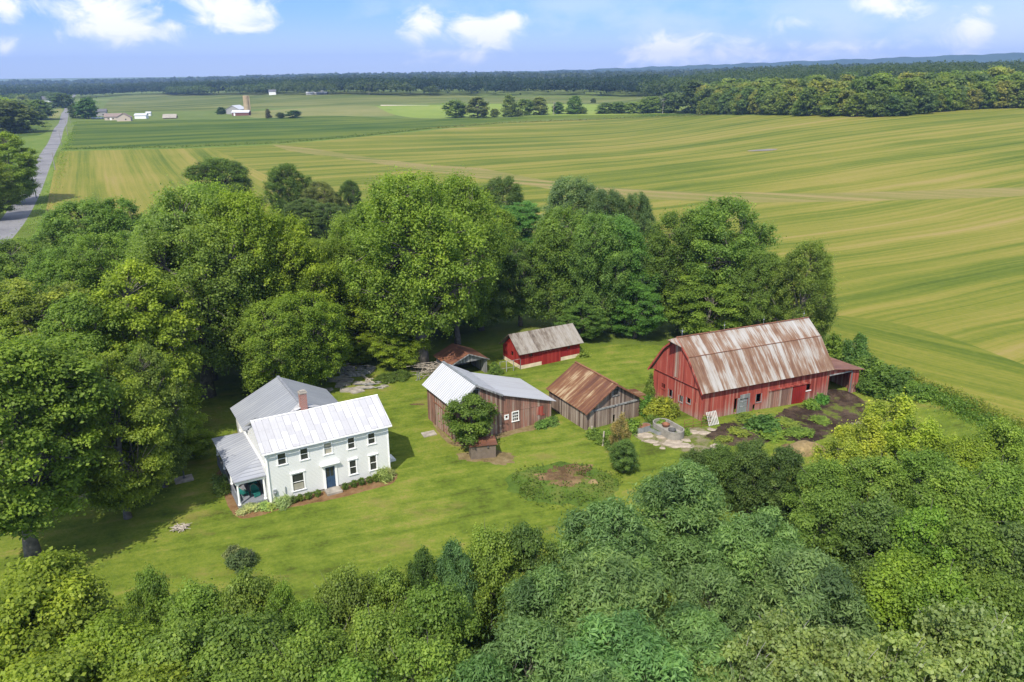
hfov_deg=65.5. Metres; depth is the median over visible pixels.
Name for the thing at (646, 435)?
flagstone
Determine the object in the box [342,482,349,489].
boxwood
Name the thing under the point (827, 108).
wood tree
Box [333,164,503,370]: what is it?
tree
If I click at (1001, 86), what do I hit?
wood tree
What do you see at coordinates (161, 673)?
maple tree
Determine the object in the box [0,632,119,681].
maple tree
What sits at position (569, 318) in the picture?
maple tree
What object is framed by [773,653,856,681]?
silver leaved tree
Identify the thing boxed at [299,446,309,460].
window
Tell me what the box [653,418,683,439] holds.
stock tank
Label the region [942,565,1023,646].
tree
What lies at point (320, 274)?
tree
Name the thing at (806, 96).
wood tree
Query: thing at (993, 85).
wood tree
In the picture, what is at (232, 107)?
white roof barn
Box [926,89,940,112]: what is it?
wood tree
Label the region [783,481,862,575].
tree
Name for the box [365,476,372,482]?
boxwood
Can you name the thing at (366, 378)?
fallen beam
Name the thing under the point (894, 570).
maple tree
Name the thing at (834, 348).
bush
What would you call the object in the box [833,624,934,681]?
silver leaved tree
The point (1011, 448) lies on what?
maple tree
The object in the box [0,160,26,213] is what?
maple tree
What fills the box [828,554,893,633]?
tree
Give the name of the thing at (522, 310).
tree
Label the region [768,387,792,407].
sliding door
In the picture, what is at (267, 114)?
tree
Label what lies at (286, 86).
wood
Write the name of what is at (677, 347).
hay door
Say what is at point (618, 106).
tree
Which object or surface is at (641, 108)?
tree
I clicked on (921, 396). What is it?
bush
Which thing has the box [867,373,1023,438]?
hedgerow weeds
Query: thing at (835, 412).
soil
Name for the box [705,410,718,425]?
pallet
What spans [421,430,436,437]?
stepping slab
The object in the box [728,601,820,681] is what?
silver leaved tree
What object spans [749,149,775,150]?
puddle
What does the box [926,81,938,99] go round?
wood tree
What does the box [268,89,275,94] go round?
white farmhouse
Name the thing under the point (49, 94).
tree
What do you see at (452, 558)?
locust tree
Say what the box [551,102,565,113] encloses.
tree
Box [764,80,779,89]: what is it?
wood tree
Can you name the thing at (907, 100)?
wood tree
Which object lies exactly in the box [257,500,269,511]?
plant
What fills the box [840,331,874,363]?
bush
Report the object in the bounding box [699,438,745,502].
tree
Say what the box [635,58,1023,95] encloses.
wood
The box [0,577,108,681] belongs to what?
maple tree
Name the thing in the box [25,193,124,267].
tree
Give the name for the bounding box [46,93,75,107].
tree
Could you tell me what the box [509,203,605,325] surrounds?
tree
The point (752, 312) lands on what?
tree
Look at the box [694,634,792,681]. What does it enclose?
silver leaved tree
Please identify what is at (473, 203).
tree
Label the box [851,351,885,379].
bush
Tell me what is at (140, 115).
white garage
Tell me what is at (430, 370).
brush pile
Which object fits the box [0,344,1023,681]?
lawn
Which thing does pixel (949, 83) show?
wood tree
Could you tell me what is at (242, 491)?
wicker chair
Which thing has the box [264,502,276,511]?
plant
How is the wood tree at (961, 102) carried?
on the grassland
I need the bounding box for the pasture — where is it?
[49,104,681,119]
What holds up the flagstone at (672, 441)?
on the gravel yard at (701, 440)
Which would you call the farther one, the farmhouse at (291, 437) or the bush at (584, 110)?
the bush at (584, 110)
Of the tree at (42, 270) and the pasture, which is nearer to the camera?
the tree at (42, 270)
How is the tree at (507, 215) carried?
on the yard at (501, 330)
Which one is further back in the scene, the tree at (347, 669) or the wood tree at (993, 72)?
the wood tree at (993, 72)
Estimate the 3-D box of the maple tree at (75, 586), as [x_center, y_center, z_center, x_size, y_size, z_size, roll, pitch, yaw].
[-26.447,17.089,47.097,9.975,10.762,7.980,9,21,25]
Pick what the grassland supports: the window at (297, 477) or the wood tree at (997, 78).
the wood tree at (997, 78)
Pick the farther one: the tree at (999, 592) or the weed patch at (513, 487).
the weed patch at (513, 487)
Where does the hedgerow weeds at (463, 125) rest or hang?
on the hay field at (916, 220)
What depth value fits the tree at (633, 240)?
111.20 m
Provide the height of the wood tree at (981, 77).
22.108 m
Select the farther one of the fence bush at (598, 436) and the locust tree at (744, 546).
the fence bush at (598, 436)
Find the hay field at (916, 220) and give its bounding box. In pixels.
[44,108,1023,432]
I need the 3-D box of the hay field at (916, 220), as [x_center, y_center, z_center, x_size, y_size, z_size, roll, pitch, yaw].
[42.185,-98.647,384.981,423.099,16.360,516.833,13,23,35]
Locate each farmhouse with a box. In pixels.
[212,376,395,507]
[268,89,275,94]
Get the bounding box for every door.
[325,466,335,487]
[390,454,395,461]
[436,405,446,433]
[542,349,560,364]
[590,407,612,427]
[615,404,624,421]
[674,345,679,377]
[692,402,696,417]
[739,398,746,412]
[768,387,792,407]
[791,384,805,403]
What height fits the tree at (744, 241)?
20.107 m
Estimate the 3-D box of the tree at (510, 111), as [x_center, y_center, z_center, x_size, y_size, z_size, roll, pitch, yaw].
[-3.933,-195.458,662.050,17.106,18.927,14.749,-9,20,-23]
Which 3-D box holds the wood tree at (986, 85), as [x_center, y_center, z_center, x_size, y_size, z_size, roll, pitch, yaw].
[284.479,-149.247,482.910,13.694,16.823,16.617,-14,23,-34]
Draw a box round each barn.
[225,105,243,113]
[231,110,250,115]
[306,92,327,94]
[422,361,555,443]
[647,310,864,419]
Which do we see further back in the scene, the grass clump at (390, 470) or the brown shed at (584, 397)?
the brown shed at (584, 397)
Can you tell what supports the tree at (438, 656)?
on the lawn at (436, 494)
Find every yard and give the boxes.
[1,219,843,464]
[633,421,861,451]
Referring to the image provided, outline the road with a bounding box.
[0,93,75,241]
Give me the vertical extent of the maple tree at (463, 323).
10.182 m
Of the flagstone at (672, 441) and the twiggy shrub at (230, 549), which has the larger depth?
the flagstone at (672, 441)
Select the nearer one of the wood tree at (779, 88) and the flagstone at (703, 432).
the flagstone at (703, 432)
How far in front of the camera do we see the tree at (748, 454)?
66.00 m
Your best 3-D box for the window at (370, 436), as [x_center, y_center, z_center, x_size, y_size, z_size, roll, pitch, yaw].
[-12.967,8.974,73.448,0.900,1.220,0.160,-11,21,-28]
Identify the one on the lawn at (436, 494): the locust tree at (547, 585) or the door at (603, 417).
the locust tree at (547, 585)
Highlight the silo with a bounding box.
[243,95,250,110]
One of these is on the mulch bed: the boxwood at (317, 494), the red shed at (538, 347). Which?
the boxwood at (317, 494)
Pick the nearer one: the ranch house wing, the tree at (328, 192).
the tree at (328, 192)
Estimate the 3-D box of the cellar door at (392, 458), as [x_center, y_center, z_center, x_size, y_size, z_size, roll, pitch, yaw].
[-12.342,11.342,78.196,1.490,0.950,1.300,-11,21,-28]
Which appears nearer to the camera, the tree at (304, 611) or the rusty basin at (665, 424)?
the tree at (304, 611)
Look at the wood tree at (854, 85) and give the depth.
464.76 m
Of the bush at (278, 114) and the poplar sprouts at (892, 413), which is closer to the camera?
the poplar sprouts at (892, 413)
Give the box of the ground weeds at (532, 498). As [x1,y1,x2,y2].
[511,462,622,509]
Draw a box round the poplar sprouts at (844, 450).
[807,432,869,470]
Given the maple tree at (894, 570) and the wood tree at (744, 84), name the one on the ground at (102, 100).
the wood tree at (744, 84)
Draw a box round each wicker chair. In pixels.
[239,487,248,495]
[248,480,256,489]
[250,484,260,497]
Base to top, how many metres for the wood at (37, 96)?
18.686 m
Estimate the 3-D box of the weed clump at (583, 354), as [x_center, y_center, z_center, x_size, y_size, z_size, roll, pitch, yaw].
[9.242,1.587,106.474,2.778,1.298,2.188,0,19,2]
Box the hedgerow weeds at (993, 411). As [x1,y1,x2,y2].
[898,366,1023,428]
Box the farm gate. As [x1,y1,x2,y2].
[684,415,710,427]
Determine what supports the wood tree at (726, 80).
on the ground at (102, 100)
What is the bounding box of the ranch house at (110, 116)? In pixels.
[104,113,121,119]
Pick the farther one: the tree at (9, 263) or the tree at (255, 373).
the tree at (9, 263)
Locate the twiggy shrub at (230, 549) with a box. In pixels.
[221,543,241,558]
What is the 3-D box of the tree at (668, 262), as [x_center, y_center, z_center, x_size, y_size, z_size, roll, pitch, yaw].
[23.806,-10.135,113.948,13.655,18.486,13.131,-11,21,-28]
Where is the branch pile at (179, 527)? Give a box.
[169,522,190,532]
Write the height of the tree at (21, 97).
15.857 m
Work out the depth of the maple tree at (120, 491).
64.61 m
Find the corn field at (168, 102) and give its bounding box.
[103,92,669,112]
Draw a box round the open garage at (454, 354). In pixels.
[433,343,488,372]
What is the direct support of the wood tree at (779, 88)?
on the grassland
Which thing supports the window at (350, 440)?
in the farmhouse at (291, 437)
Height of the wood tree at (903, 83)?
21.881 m
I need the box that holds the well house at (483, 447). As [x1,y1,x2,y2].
[469,436,497,459]
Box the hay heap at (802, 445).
[788,440,827,456]
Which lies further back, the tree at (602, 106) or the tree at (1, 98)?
the tree at (602, 106)
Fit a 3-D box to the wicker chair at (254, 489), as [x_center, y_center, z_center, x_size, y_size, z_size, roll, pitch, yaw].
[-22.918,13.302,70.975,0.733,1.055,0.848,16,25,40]
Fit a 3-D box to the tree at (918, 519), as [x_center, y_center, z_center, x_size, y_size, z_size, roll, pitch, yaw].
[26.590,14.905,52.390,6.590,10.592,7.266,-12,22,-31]
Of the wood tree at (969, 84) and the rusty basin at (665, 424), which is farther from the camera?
the wood tree at (969, 84)
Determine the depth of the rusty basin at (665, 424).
84.39 m
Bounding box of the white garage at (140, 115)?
[134,113,148,118]
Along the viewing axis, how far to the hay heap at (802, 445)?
78.96 m
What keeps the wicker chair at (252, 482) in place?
on the farmhouse at (291, 437)
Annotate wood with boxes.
[0,60,1013,88]
[0,62,1009,84]
[0,82,171,95]
[0,92,57,99]
[159,73,667,94]
[163,82,280,94]
[275,78,439,93]
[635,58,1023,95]
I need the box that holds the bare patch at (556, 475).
[534,463,592,486]
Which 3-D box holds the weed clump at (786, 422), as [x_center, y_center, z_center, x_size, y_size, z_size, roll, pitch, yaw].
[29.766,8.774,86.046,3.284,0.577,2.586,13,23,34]
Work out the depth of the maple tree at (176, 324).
77.98 m
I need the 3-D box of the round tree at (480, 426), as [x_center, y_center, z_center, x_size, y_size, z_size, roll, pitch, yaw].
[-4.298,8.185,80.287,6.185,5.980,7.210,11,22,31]
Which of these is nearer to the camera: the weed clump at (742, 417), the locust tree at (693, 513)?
the locust tree at (693, 513)
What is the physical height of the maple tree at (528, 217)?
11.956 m
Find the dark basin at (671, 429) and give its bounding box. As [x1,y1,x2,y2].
[668,427,675,431]
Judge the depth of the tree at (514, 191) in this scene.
178.17 m
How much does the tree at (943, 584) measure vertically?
10.592 m
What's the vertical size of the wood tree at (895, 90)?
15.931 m
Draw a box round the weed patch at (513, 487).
[504,461,618,506]
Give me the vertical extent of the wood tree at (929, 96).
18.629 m
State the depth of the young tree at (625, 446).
74.47 m
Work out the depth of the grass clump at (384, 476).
74.06 m
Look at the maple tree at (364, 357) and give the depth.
102.47 m
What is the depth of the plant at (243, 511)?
68.75 m
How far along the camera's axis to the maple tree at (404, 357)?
99.70 m
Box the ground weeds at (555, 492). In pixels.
[521,476,594,509]
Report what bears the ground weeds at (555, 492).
on the weed patch at (513, 487)
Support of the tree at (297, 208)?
on the yard at (501, 330)
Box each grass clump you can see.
[208,469,229,493]
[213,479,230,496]
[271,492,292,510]
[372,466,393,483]
[386,467,396,477]
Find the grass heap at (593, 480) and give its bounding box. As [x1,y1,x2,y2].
[588,479,597,483]
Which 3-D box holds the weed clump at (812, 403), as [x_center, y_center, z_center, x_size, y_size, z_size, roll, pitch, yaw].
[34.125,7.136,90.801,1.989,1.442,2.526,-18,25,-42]
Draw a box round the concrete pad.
[174,474,193,483]
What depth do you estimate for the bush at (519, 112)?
666.09 m
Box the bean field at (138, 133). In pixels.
[0,114,704,148]
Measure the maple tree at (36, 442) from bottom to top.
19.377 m
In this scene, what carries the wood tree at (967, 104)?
on the grassland
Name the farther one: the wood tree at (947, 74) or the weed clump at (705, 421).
the wood tree at (947, 74)
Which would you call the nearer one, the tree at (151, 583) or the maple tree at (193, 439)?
the tree at (151, 583)
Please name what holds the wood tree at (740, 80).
on the ground at (102, 100)
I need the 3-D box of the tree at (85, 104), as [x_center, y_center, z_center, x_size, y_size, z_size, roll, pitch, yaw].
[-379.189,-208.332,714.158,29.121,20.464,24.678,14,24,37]
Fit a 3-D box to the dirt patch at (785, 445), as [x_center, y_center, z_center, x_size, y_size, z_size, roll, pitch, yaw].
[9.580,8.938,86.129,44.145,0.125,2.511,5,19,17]
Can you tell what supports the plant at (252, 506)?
on the mulch bed
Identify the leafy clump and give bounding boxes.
[534,419,549,429]
[544,415,559,426]
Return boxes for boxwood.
[291,495,298,502]
[297,494,304,501]
[303,492,312,499]
[312,489,320,497]
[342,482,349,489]
[349,480,357,487]
[357,477,365,484]
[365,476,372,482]
[372,474,378,481]
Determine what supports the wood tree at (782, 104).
on the grassland
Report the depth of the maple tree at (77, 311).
73.22 m
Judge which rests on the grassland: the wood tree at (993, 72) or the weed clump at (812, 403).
the wood tree at (993, 72)
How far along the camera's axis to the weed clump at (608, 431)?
82.82 m
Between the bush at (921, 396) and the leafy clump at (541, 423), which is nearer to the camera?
the leafy clump at (541, 423)
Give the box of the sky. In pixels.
[0,0,1023,78]
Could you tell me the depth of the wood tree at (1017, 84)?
480.18 m
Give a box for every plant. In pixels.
[235,507,250,515]
[238,502,261,513]
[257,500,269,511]
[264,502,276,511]
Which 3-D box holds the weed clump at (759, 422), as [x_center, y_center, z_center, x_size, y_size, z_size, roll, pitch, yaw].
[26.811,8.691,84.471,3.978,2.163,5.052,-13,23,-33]
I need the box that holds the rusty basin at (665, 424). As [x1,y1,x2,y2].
[662,422,669,426]
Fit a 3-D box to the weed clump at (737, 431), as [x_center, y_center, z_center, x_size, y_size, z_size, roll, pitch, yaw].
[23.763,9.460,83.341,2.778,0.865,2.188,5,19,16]
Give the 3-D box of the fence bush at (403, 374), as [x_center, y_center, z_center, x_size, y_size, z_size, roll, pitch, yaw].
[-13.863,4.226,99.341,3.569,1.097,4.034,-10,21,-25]
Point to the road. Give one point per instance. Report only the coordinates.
(11, 221)
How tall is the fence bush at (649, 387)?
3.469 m
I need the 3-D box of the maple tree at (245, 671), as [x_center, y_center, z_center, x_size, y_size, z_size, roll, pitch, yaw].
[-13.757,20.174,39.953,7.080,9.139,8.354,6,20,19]
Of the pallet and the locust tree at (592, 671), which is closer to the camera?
the locust tree at (592, 671)
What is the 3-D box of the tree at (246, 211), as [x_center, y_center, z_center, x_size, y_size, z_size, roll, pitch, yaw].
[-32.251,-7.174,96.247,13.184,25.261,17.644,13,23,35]
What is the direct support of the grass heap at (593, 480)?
on the weed patch at (513, 487)
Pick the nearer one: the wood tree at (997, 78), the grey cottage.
the wood tree at (997, 78)
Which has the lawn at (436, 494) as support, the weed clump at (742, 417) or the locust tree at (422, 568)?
the locust tree at (422, 568)
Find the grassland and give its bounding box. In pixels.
[0,106,1022,255]
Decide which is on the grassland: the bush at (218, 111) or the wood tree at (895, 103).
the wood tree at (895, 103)
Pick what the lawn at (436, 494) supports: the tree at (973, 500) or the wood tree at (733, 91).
the tree at (973, 500)
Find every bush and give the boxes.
[214,107,225,113]
[275,112,284,117]
[284,110,301,117]
[370,373,395,383]
[387,369,414,381]
[487,361,503,375]
[490,108,500,116]
[514,110,521,115]
[579,108,587,113]
[591,430,609,444]
[603,435,617,452]
[639,392,656,419]
[641,393,676,420]
[642,371,655,396]
[643,414,659,425]
[659,396,680,418]
[823,331,845,361]
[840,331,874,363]
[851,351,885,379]
[853,373,891,401]
[862,363,919,401]
[902,380,933,404]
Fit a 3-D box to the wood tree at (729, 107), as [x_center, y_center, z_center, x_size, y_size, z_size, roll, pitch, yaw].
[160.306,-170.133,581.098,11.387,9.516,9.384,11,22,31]
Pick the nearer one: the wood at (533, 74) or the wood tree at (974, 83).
the wood tree at (974, 83)
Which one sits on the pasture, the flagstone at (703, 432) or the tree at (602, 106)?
the tree at (602, 106)
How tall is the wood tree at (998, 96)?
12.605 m
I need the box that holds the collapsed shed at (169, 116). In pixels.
[162,114,177,118]
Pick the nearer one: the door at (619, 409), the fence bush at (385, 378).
the door at (619, 409)
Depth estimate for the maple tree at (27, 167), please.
233.84 m
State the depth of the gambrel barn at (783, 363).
89.35 m
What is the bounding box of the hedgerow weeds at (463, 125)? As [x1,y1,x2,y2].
[430,114,709,128]
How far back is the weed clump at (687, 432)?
83.06 m
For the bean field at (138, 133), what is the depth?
552.87 m
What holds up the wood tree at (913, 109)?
on the grassland
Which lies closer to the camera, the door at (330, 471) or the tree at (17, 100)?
the door at (330, 471)
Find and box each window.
[276,451,287,466]
[290,470,306,492]
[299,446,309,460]
[323,441,333,455]
[346,436,355,450]
[347,458,358,475]
[367,431,376,445]
[368,453,377,471]
[512,410,519,421]
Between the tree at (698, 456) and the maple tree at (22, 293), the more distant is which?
the maple tree at (22, 293)
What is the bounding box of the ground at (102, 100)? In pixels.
[0,76,745,132]
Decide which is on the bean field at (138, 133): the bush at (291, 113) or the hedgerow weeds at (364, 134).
the bush at (291, 113)
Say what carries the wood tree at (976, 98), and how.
on the grassland
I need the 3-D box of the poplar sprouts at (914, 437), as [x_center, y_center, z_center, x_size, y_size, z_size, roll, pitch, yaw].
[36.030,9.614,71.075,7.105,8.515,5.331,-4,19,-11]
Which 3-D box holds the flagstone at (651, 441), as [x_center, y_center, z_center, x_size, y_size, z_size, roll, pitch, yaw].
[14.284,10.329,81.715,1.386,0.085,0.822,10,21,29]
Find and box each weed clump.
[576,348,591,357]
[585,427,601,439]
[602,427,618,435]
[624,418,641,435]
[684,427,691,435]
[701,414,714,424]
[713,435,733,442]
[726,425,752,437]
[734,412,753,423]
[742,412,784,437]
[749,426,788,442]
[775,416,801,427]
[783,426,815,439]
[801,397,821,409]
[807,414,831,425]
[814,392,829,404]
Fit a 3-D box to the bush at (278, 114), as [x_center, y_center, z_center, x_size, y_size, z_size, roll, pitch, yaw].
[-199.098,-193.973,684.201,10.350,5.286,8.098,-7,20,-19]
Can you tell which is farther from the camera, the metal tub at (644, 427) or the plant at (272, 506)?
the metal tub at (644, 427)
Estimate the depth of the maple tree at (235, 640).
40.90 m
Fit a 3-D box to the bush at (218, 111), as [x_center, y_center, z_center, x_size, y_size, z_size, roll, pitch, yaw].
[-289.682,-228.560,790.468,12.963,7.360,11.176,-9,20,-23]
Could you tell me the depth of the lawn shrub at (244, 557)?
60.99 m
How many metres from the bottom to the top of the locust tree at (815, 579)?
10.411 m
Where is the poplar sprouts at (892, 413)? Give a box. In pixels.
[859,387,919,462]
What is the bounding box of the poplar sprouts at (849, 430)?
[821,409,892,493]
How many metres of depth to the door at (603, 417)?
85.04 m
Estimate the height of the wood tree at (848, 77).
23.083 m
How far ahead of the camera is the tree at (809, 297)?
102.06 m
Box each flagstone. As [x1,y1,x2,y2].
[637,432,653,437]
[644,439,658,442]
[664,439,682,443]
[669,443,682,447]
[677,442,691,447]
[690,430,698,433]
[698,431,710,434]
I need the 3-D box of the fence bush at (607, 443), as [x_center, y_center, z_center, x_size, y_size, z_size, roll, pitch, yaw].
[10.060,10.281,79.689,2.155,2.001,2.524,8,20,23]
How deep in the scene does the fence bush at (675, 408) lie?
86.89 m
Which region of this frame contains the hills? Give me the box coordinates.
[514,52,1023,71]
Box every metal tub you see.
[636,423,650,433]
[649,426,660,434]
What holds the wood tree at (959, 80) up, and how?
on the grassland
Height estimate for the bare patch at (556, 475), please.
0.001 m
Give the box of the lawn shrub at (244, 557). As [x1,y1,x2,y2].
[221,547,260,574]
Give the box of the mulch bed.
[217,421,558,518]
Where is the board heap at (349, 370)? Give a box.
[323,363,375,377]
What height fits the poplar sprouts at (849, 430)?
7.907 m
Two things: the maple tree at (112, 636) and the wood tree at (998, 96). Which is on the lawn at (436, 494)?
the maple tree at (112, 636)
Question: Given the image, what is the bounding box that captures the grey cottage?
[95,109,107,115]
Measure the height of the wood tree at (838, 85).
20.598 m
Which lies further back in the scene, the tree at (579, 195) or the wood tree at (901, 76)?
the wood tree at (901, 76)
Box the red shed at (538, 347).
[499,323,583,368]
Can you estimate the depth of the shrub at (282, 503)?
69.65 m
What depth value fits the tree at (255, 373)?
87.92 m
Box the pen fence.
[499,359,520,371]
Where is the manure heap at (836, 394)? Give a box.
[827,389,858,399]
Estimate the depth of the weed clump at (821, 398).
91.91 m
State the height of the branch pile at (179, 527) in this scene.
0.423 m
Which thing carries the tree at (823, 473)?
on the lawn at (436, 494)
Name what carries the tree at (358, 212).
on the yard at (501, 330)
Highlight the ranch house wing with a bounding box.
[116,113,132,120]
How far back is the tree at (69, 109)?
717.00 m
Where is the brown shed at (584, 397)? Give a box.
[546,361,645,429]
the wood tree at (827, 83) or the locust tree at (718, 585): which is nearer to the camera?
the locust tree at (718, 585)
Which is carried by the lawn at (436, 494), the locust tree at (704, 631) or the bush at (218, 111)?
the locust tree at (704, 631)
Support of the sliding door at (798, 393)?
in the gambrel barn at (783, 363)
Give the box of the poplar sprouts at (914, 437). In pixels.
[881,409,955,483]
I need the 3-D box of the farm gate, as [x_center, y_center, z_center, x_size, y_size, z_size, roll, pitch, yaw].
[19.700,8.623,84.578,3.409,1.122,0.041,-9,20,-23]
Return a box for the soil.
[705,398,866,445]
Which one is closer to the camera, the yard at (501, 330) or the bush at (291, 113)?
the yard at (501, 330)
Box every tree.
[0,96,20,123]
[0,99,46,132]
[0,132,42,203]
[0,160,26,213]
[0,236,58,294]
[0,276,107,408]
[0,296,51,393]
[0,327,145,559]
[0,544,130,644]
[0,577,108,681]
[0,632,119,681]
[4,98,27,108]
[15,95,31,102]
[16,246,111,308]
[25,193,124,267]
[26,99,58,119]
[30,288,164,436]
[36,348,183,519]
[42,604,164,681]
[45,92,60,101]
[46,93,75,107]
[51,227,127,334]
[65,103,82,117]
[72,96,98,118]
[77,257,217,416]
[79,195,143,268]
[90,653,206,681]
[108,341,194,487]
[116,610,212,681]
[119,215,277,398]
[119,225,180,340]
[120,174,259,380]
[120,561,174,633]
[126,198,195,370]
[154,571,243,640]
[172,399,217,461]
[173,173,266,298]
[177,156,254,194]
[179,597,312,681]
[186,173,318,369]
[196,651,283,681]
[213,566,293,634]
[231,295,319,394]
[249,210,341,345]
[255,612,358,681]
[261,288,355,386]
[261,574,302,631]
[262,161,312,216]
[265,109,271,117]
[280,198,324,235]
[280,593,335,638]
[299,180,340,218]
[306,202,351,236]
[307,557,390,660]
[308,643,392,681]
[311,233,368,347]
[321,208,374,328]
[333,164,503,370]
[334,179,361,218]
[336,326,378,363]
[337,262,414,358]
[339,177,431,336]
[339,602,416,679]
[362,560,413,641]
[365,327,433,369]
[372,627,476,681]
[386,572,484,675]
[403,544,444,638]
[427,165,511,344]
[429,298,477,325]
[432,533,482,651]
[434,649,520,681]
[437,392,499,447]
[441,99,467,117]
[451,250,514,330]
[458,518,522,649]
[460,185,521,322]
[465,96,493,117]
[474,610,583,681]
[481,175,524,221]
[488,561,575,681]
[490,519,562,623]
[491,238,558,325]
[494,200,543,252]
[498,94,517,116]
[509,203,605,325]
[516,98,534,114]
[532,96,548,114]
[535,175,607,250]
[545,598,706,681]
[546,495,672,596]
[547,651,641,681]
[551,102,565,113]
[551,209,634,328]
[554,301,609,339]
[555,542,676,652]
[566,96,586,113]
[577,211,665,323]
[585,182,635,255]
[591,102,612,112]
[606,437,639,472]
[607,282,667,338]
[608,101,629,112]
[608,408,631,451]
[615,191,657,271]
[620,457,733,591]
[621,101,638,112]
[635,99,653,112]
[635,203,729,330]
[640,96,660,112]
[651,562,759,643]
[652,597,745,681]
[654,92,687,112]
[660,267,753,334]
[671,79,707,112]
[672,193,786,322]
[676,446,705,498]
[688,91,702,112]
[690,85,707,108]
[690,87,716,105]
[691,502,813,626]
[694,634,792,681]
[695,103,707,114]
[699,98,710,113]
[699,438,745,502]
[708,92,721,113]
[715,83,730,92]
[715,93,732,113]
[719,77,735,84]
[721,87,740,108]
[723,435,790,514]
[724,101,732,113]
[726,248,790,326]
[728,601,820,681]
[731,85,744,99]
[732,102,741,114]
[734,78,750,83]
[734,93,748,113]
[735,82,749,87]
[735,86,756,113]
[735,546,888,672]
[740,81,761,104]
[747,90,758,113]
[749,86,773,109]
[753,442,809,520]
[754,102,764,114]
[755,77,770,83]
[756,82,765,88]
[758,93,771,113]
[758,236,843,337]
[759,90,783,114]
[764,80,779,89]
[765,78,778,82]
[769,85,786,113]
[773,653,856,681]
[775,88,798,114]
[776,454,872,533]
[777,99,785,114]
[779,86,802,114]
[780,78,800,89]
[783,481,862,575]
[788,97,807,115]
[792,77,811,87]
[794,86,823,115]
[800,79,824,98]
[804,74,825,87]
[804,618,897,681]
[813,100,823,114]
[814,79,835,113]
[819,88,845,116]
[823,486,906,580]
[825,81,856,111]
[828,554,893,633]
[830,89,855,115]
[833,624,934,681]
[836,72,862,80]
[836,74,854,82]
[838,452,915,532]
[842,92,869,116]
[843,77,867,114]
[855,73,891,112]
[856,543,942,672]
[862,500,964,583]
[863,85,890,116]
[867,71,899,112]
[867,648,978,681]
[870,444,964,506]
[884,93,907,115]
[886,87,903,110]
[886,558,988,675]
[890,77,927,112]
[894,460,1007,554]
[896,71,914,83]
[898,96,913,115]
[902,97,917,114]
[902,595,1023,681]
[903,76,932,109]
[907,82,938,113]
[913,72,935,81]
[917,511,1023,588]
[922,72,944,79]
[924,77,960,105]
[924,79,953,96]
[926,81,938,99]
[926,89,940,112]
[932,93,947,111]
[932,432,993,493]
[937,71,952,76]
[940,87,955,110]
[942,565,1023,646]
[946,96,959,110]
[948,73,970,100]
[948,454,1023,557]
[949,88,967,109]
[954,594,1023,681]
[957,514,1023,589]
[958,95,973,109]
[960,71,978,77]
[961,74,979,87]
[962,82,976,94]
[964,88,984,108]
[965,415,1023,469]
[971,80,995,108]
[972,72,994,83]
[973,81,990,107]
[980,66,1011,78]
[980,83,997,107]
[984,88,1001,107]
[987,80,1021,107]
[990,75,1012,106]
[998,80,1023,107]
[1006,67,1021,73]
[1007,72,1023,80]
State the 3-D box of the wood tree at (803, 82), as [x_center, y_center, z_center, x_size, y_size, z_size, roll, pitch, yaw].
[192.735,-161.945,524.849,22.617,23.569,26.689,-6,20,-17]
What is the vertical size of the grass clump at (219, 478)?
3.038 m
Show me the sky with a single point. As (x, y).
(39, 38)
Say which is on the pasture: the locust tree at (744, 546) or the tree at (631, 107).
the tree at (631, 107)
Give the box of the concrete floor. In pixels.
[326,375,390,393]
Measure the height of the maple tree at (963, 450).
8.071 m
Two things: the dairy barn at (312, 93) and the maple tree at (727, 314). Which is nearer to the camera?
the maple tree at (727, 314)
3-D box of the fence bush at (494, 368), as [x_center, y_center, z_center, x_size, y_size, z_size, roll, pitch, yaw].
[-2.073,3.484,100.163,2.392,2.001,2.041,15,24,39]
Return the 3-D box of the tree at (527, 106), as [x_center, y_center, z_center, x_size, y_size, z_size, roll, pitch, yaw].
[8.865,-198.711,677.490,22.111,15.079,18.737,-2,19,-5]
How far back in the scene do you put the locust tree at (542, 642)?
39.89 m
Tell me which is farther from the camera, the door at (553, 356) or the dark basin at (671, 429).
the door at (553, 356)
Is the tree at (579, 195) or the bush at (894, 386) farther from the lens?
the tree at (579, 195)
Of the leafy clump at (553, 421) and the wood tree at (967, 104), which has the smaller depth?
the leafy clump at (553, 421)
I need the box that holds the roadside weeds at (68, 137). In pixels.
[15,121,77,233]
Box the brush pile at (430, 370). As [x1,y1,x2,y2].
[407,361,439,379]
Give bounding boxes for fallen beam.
[360,374,374,384]
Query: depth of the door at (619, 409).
86.10 m
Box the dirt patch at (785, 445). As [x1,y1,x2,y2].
[409,403,789,447]
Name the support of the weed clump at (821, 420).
on the soil
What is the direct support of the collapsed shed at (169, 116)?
on the ground at (102, 100)
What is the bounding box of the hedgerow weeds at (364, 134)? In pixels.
[59,127,432,149]
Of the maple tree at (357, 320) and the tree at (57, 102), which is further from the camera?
the tree at (57, 102)
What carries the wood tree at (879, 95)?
on the hay field at (916, 220)
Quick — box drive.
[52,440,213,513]

